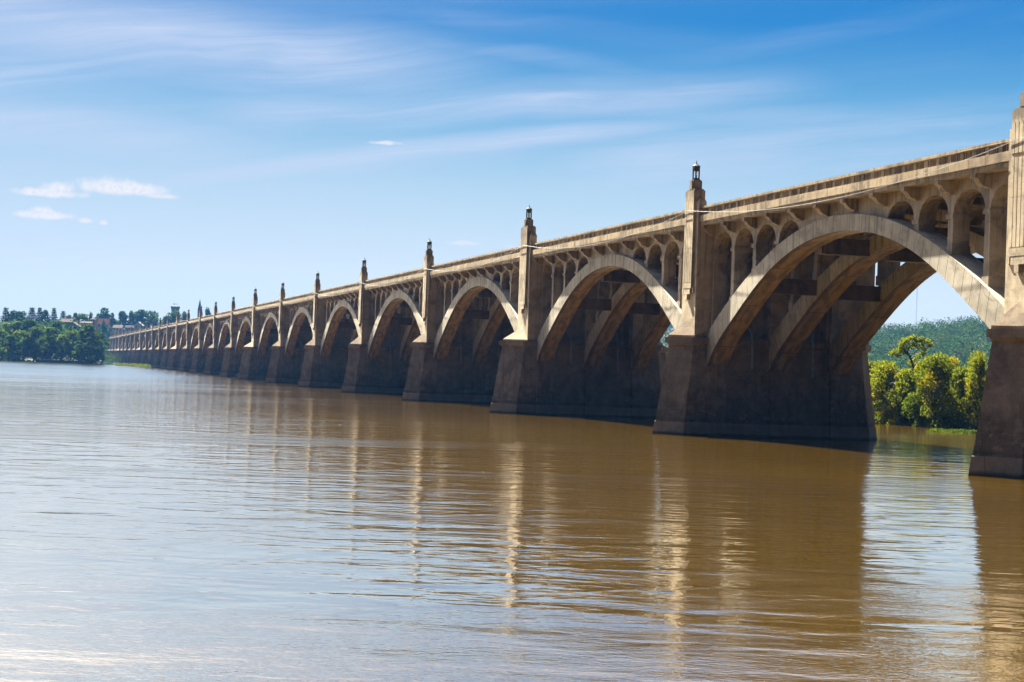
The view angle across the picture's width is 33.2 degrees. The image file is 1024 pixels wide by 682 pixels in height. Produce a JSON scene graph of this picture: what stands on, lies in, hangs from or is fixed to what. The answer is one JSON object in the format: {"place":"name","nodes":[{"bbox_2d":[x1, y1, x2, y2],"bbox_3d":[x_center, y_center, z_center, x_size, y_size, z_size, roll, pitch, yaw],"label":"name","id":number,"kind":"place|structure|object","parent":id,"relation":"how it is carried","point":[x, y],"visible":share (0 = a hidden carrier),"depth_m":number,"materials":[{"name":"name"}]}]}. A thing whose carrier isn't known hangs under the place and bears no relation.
{"place":"outdoors","nodes":[
{"label":"outdoors","id":0,"kind":"place"},
{"bbox_2d":[0,331,990,388],"bbox_3d":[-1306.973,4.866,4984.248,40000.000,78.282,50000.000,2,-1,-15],"label":"ground","id":1,"kind":"structure","parent":0,"point":[53,361],"depth_m":992.15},
{"bbox_2d":[0,330,8,357],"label":"broadleaf tree","id":2,"kind":"object","parent":1,"relation":"on","point":[4,334],"visible":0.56,"depth_m":993.80,"materials":[{"name":"green plant"}]},
{"bbox_2d":[0,308,9,323],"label":"conifer tree","id":3,"kind":"object","parent":1,"relation":"on","point":[4,315],"visible":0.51,"depth_m":1217.47,"materials":[{"name":"green plant"}]},
{"bbox_2d":[1,322,14,334],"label":"broadleaf tree","id":4,"kind":"object","parent":1,"relation":"on","point":[7,327],"visible":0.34,"depth_m":1061.91,"materials":[{"name":"green plant"}]},
{"bbox_2d":[5,310,16,321],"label":"broadleaf tree","id":5,"kind":"object","parent":1,"relation":"on","point":[12,315],"visible":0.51,"depth_m":1217.80,"materials":[{"name":"green plant"}]},
{"bbox_2d":[0,335,23,360],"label":"broadleaf tree","id":6,"kind":"object","parent":1,"relation":"on","point":[11,345],"visible":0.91,"depth_m":979.04,"materials":[{"name":"green plant"}]},
{"bbox_2d":[10,321,26,334],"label":"broadleaf tree","id":7,"kind":"object","parent":1,"relation":"on","point":[16,325],"visible":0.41,"depth_m":1064.59,"materials":[{"name":"green plant"}]},
{"bbox_2d":[12,311,28,321],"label":"broadleaf tree","id":8,"kind":"object","parent":1,"relation":"on","point":[20,314],"visible":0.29,"depth_m":1219.38,"materials":[{"name":"green plant"}]},
{"bbox_2d":[8,329,33,360],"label":"broadleaf tree","id":9,"kind":"object","parent":1,"relation":"on","point":[22,334],"visible":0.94,"depth_m":986.77,"materials":[{"name":"green plant"}]},
{"bbox_2d":[19,318,36,328],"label":"broadleaf tree","id":10,"kind":"object","parent":1,"relation":"on","point":[29,323],"visible":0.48,"depth_m":1066.76,"materials":[{"name":"green plant"}]},
{"bbox_2d":[26,307,38,319],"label":"conifer tree","id":11,"kind":"object","parent":1,"relation":"on","point":[32,313],"visible":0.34,"depth_m":1222.39,"materials":[{"name":"green plant"}]},
{"bbox_2d":[22,326,46,361],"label":"broadleaf tree","id":12,"kind":"object","parent":1,"relation":"on","point":[36,350],"visible":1,"depth_m":985.80,"materials":[{"name":"green plant"}]},
{"bbox_2d":[35,308,43,323],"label":"conifer tree","id":13,"kind":"object","parent":1,"relation":"on","point":[39,313],"visible":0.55,"depth_m":1223.60,"materials":[{"name":"green plant"}]},
{"bbox_2d":[38,310,51,324],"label":"broadleaf tree","id":14,"kind":"object","parent":1,"relation":"on","point":[44,313],"visible":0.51,"depth_m":1224.80,"materials":[{"name":"green plant"}]},
{"bbox_2d":[35,338,55,359],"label":"broadleaf tree","id":15,"kind":"object","parent":1,"relation":"on","point":[46,341],"visible":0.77,"depth_m":995.66,"materials":[{"name":"green plant"}]},
{"bbox_2d":[0,317,99,350],"bbox_3d":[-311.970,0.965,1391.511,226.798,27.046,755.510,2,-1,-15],"label":"bank wood","id":16,"kind":"object","parent":1,"relation":"on","point":[63,328],"visible":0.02,"depth_m":1157.79,"materials":[{"name":"green plant"}]},
{"bbox_2d":[38,326,63,358],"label":"broadleaf tree","id":17,"kind":"object","parent":1,"relation":"on","point":[52,333],"visible":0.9,"depth_m":995.99,"materials":[{"name":"green plant"}]},
{"bbox_2d":[49,308,57,322],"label":"conifer tree","id":18,"kind":"object","parent":1,"relation":"on","point":[54,314],"visible":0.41,"depth_m":1226.46,"materials":[{"name":"green plant"}]},
{"bbox_2d":[49,321,62,335],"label":"broadleaf tree","id":19,"kind":"object","parent":1,"relation":"on","point":[57,324],"visible":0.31,"depth_m":1070.98,"materials":[{"name":"green plant"}]},
{"bbox_2d":[0,349,120,364],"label":"riverside undergrowth","id":20,"kind":"object","parent":1,"relation":"on","point":[101,361],"visible":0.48,"depth_m":997.18,"materials":[{"name":"green plant"}]},
{"bbox_2d":[58,311,65,320],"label":"conifer tree","id":21,"kind":"object","parent":1,"relation":"on","point":[62,314],"visible":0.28,"depth_m":1228.21,"materials":[{"name":"green plant"}]},
{"bbox_2d":[53,334,71,360],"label":"broadleaf tree","id":22,"kind":"object","parent":1,"relation":"on","point":[60,338],"visible":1,"depth_m":990.32,"materials":[{"name":"green plant"}]},
{"bbox_2d":[60,318,74,327],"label":"house","id":23,"kind":"structure","parent":1,"relation":"on","point":[63,320],"depth_m":1187.16,"materials":[{"name":"white"}]},
{"bbox_2d":[62,330,78,358],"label":"broadleaf tree","id":24,"kind":"object","parent":1,"relation":"on","point":[70,334],"visible":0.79,"depth_m":997.42,"materials":[{"name":"green plant"}]},
{"bbox_2d":[65,322,80,330],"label":"house","id":25,"kind":"structure","parent":1,"relation":"on","point":[75,324],"depth_m":1157.86,"materials":[{"name":"grey"}]},
{"bbox_2d":[72,312,78,320],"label":"broadleaf tree","id":26,"kind":"object","parent":1,"relation":"on","point":[74,316],"visible":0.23,"depth_m":1230.38,"materials":[{"name":"green plant"}]},
{"bbox_2d":[71,334,88,360],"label":"broadleaf tree","id":27,"kind":"object","parent":1,"relation":"on","point":[74,339],"visible":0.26,"depth_m":999.32,"materials":[{"name":"green plant"}]},
{"bbox_2d":[75,313,89,323],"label":"broadleaf tree","id":28,"kind":"object","parent":1,"relation":"on","point":[82,316],"visible":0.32,"depth_m":1230.68,"materials":[{"name":"green plant"}]},
{"bbox_2d":[69,324,103,363],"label":"broadleaf tree","id":29,"kind":"object","parent":1,"relation":"on","point":[87,330],"visible":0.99,"depth_m":985.69,"materials":[{"name":"green plant"}]},
{"bbox_2d":[79,321,93,324],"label":"building","id":30,"kind":"structure","parent":1,"relation":"on","point":[86,322],"depth_m":1204.56,"materials":[{"name":"white"}]},
{"bbox_2d":[90,319,97,331],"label":"narrow building","id":31,"kind":"structure","parent":1,"relation":"on","point":[95,323],"depth_m":1212.35,"materials":[{"name":"white"}]},
{"bbox_2d":[86,330,110,362],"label":"broadleaf tree","id":32,"kind":"object","parent":1,"relation":"on","point":[100,352],"visible":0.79,"depth_m":994.29,"materials":[{"name":"green plant"}]},
{"bbox_2d":[92,307,115,326],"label":"broadleaf tree","id":33,"kind":"object","parent":1,"relation":"on","point":[104,315],"visible":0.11,"depth_m":1572.85,"materials":[{"name":"green plant"}]},
{"bbox_2d":[97,318,110,348],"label":"house","id":34,"kind":"structure","parent":1,"relation":"on","point":[107,321],"depth_m":1548.26,"materials":[{"name":"red"}]},
{"bbox_2d":[100,319,107,342],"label":"broadleaf tree","id":35,"kind":"object","parent":1,"relation":"on","point":[103,326],"visible":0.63,"depth_m":1526.99,"materials":[{"name":"green plant"}]},
{"bbox_2d":[102,327,112,349],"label":"broadleaf tree","id":36,"kind":"object","parent":1,"relation":"on","point":[109,331],"visible":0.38,"depth_m":1524.67,"materials":[{"name":"green plant"}]},
{"bbox_2d":[110,312,117,326],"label":"broadleaf tree","id":37,"kind":"object","parent":1,"relation":"on","point":[112,315],"visible":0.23,"depth_m":1577.35,"materials":[{"name":"green plant"}]},
{"bbox_2d":[112,325,123,335],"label":"house","id":38,"kind":"structure","parent":1,"relation":"on","point":[117,327],"depth_m":1520.61,"materials":[{"name":"white"}]},
{"bbox_2d":[111,311,130,327],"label":"broadleaf tree","id":39,"kind":"object","parent":1,"relation":"on","point":[123,318],"visible":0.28,"depth_m":1577.71,"materials":[{"name":"green plant"}]},
{"bbox_2d":[125,325,134,332],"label":"house","id":40,"kind":"structure","parent":1,"relation":"on","point":[129,327],"depth_m":1522.91,"materials":[{"name":"white"}]},
{"bbox_2d":[127,310,134,324],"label":"broadleaf tree","id":41,"kind":"object","parent":1,"relation":"on","point":[131,316],"visible":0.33,"depth_m":1580.69,"materials":[{"name":"green plant"}]},
{"bbox_2d":[129,309,147,328],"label":"broadleaf tree","id":42,"kind":"object","parent":1,"relation":"on","point":[139,316],"visible":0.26,"depth_m":1580.04,"materials":[{"name":"green plant"}]},
{"bbox_2d":[134,322,143,330],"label":"house","id":43,"kind":"structure","parent":1,"relation":"on","point":[138,324],"depth_m":1524.61,"materials":[{"name":"grey"}]},
{"bbox_2d":[143,310,162,328],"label":"broadleaf tree","id":44,"kind":"object","parent":1,"relation":"on","point":[154,315],"visible":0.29,"depth_m":1581.57,"materials":[{"name":"green plant"}]},
{"bbox_2d":[161,315,167,324],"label":"broadleaf tree","id":45,"kind":"object","parent":1,"relation":"on","point":[164,321],"visible":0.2,"depth_m":1585.92,"materials":[{"name":"green plant"}]},
{"bbox_2d":[165,309,181,323],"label":"broadleaf tree","id":46,"kind":"object","parent":1,"relation":"on","point":[172,316],"visible":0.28,"depth_m":1586.76,"materials":[{"name":"green plant"}]},
{"bbox_2d":[171,303,179,311],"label":"water tower","id":47,"kind":"structure","parent":1,"relation":"on","point":[174,307],"depth_m":1665.45,"materials":[{"name":"white"}]},
{"bbox_2d":[181,311,186,320],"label":"broadleaf tree","id":48,"kind":"object","parent":1,"relation":"on","point":[184,315],"visible":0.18,"depth_m":1590.36,"materials":[{"name":"green plant"}]},
{"bbox_2d":[197,301,200,316],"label":"church spire","id":49,"kind":"structure","parent":1,"relation":"on","point":[198,311],"depth_m":1721.13,"materials":[{"name":"brick"}]},
{"bbox_2d":[205,307,210,315],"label":"broadleaf tree","id":50,"kind":"object","parent":1,"relation":"on","point":[207,312],"visible":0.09,"depth_m":1594.12,"materials":[{"name":"green plant"}]},
{"bbox_2d":[107,92,1023,478],"bbox_3d":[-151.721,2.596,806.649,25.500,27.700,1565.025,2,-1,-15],"label":"arch bridge","id":51,"kind":"structure","parent":1,"relation":"on","point":[779,316],"depth_m":163.69,"materials":[{"name":"concrete"}]},
{"bbox_2d":[362,257,365,266],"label":"lantern","id":52,"kind":"object","parent":51,"relation":"on","point":[363,262],"visible":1,"depth_m":328.91,"materials":[{"name":"metal"}]},
{"bbox_2d":[427,239,431,249],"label":"lantern","id":53,"kind":"object","parent":51,"relation":"on","point":[429,242],"visible":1,"depth_m":273.94,"materials":[{"name":"metal"}]},
{"bbox_2d":[526,205,531,218],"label":"lantern","id":54,"kind":"object","parent":51,"relation":"on","point":[529,211],"visible":1,"depth_m":218.33,"materials":[{"name":"metal"}]},
{"bbox_2d":[692,160,700,179],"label":"lantern","id":55,"kind":"object","parent":51,"relation":"on","point":[696,167],"visible":1,"depth_m":162.65,"materials":[{"name":"metal"}]},
{"bbox_2d":[660,315,991,378],"bbox_3d":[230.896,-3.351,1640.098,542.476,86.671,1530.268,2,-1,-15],"label":"hillside wood","id":56,"kind":"object","parent":1,"relation":"on","point":[951,339],"visible":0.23,"depth_m":1203.32,"materials":[{"name":"green plant"}]},
{"bbox_2d":[868,360,884,406],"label":"island tree","id":57,"kind":"object","parent":1,"relation":"on","point":[870,363],"visible":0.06,"depth_m":239.80,"materials":[{"name":"green plant"}]},
{"bbox_2d":[869,359,902,423],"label":"island tree","id":58,"kind":"object","parent":1,"relation":"on","point":[882,373],"visible":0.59,"depth_m":234.90,"materials":[{"name":"green plant"}]},
{"bbox_2d":[882,367,917,425],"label":"island tree","id":59,"kind":"object","parent":1,"relation":"on","point":[901,391],"visible":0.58,"depth_m":231.86,"materials":[{"name":"green plant"}]},
{"bbox_2d":[888,334,933,370],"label":"leaning tree","id":60,"kind":"object","parent":1,"relation":"on","point":[914,340],"visible":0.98,"depth_m":243.29,"materials":[{"name":"green plant"}]},
{"bbox_2d":[906,360,936,424],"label":"island tree","id":61,"kind":"object","parent":1,"relation":"on","point":[917,366],"visible":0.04,"depth_m":233.79,"materials":[{"name":"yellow plant"}]},
{"bbox_2d":[900,352,968,428],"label":"island tree","id":62,"kind":"object","parent":1,"relation":"on","point":[934,377],"visible":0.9,"depth_m":226.18,"materials":[{"name":"green plant"}]},
{"bbox_2d":[940,356,964,408],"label":"island tree","id":63,"kind":"object","parent":1,"relation":"on","point":[952,359],"visible":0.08,"depth_m":235.03,"materials":[{"name":"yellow plant"}]},
{"bbox_2d":[941,365,975,427],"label":"island tree","id":64,"kind":"object","parent":1,"relation":"on","point":[959,383],"visible":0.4,"depth_m":228.39,"materials":[{"name":"green plant"}]},
{"bbox_2d":[960,349,987,428],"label":"island tree","id":65,"kind":"object","parent":1,"relation":"on","point":[977,374],"visible":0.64,"depth_m":224.94,"materials":[{"name":"green plant"}]},
{"bbox_2d":[0,361,1023,681],"bbox_3d":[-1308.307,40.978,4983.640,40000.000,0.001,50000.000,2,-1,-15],"label":"water","id":66,"kind":"structure","parent":0,"point":[160,525],"depth_m":54.01,"materials":[{"name":"brown liquid"}]},
{"bbox_2d":[114,362,150,366],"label":"grass islet","id":67,"kind":"object","parent":66,"relation":"on","point":[132,364],"depth_m":884.23,"materials":[{"name":"green plant"}]},
{"bbox_2d":[926,428,976,433],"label":"water grass","id":68,"kind":"structure","parent":66,"relation":"in","point":[971,431],"depth_m":203.32,"materials":[{"name":"green plant"}]},
{"bbox_2d":[0,0,1023,331],"label":"sky","id":69,"kind":"structure","parent":0,"point":[155,155],"materials":[{"name":"blue"}]}
]}

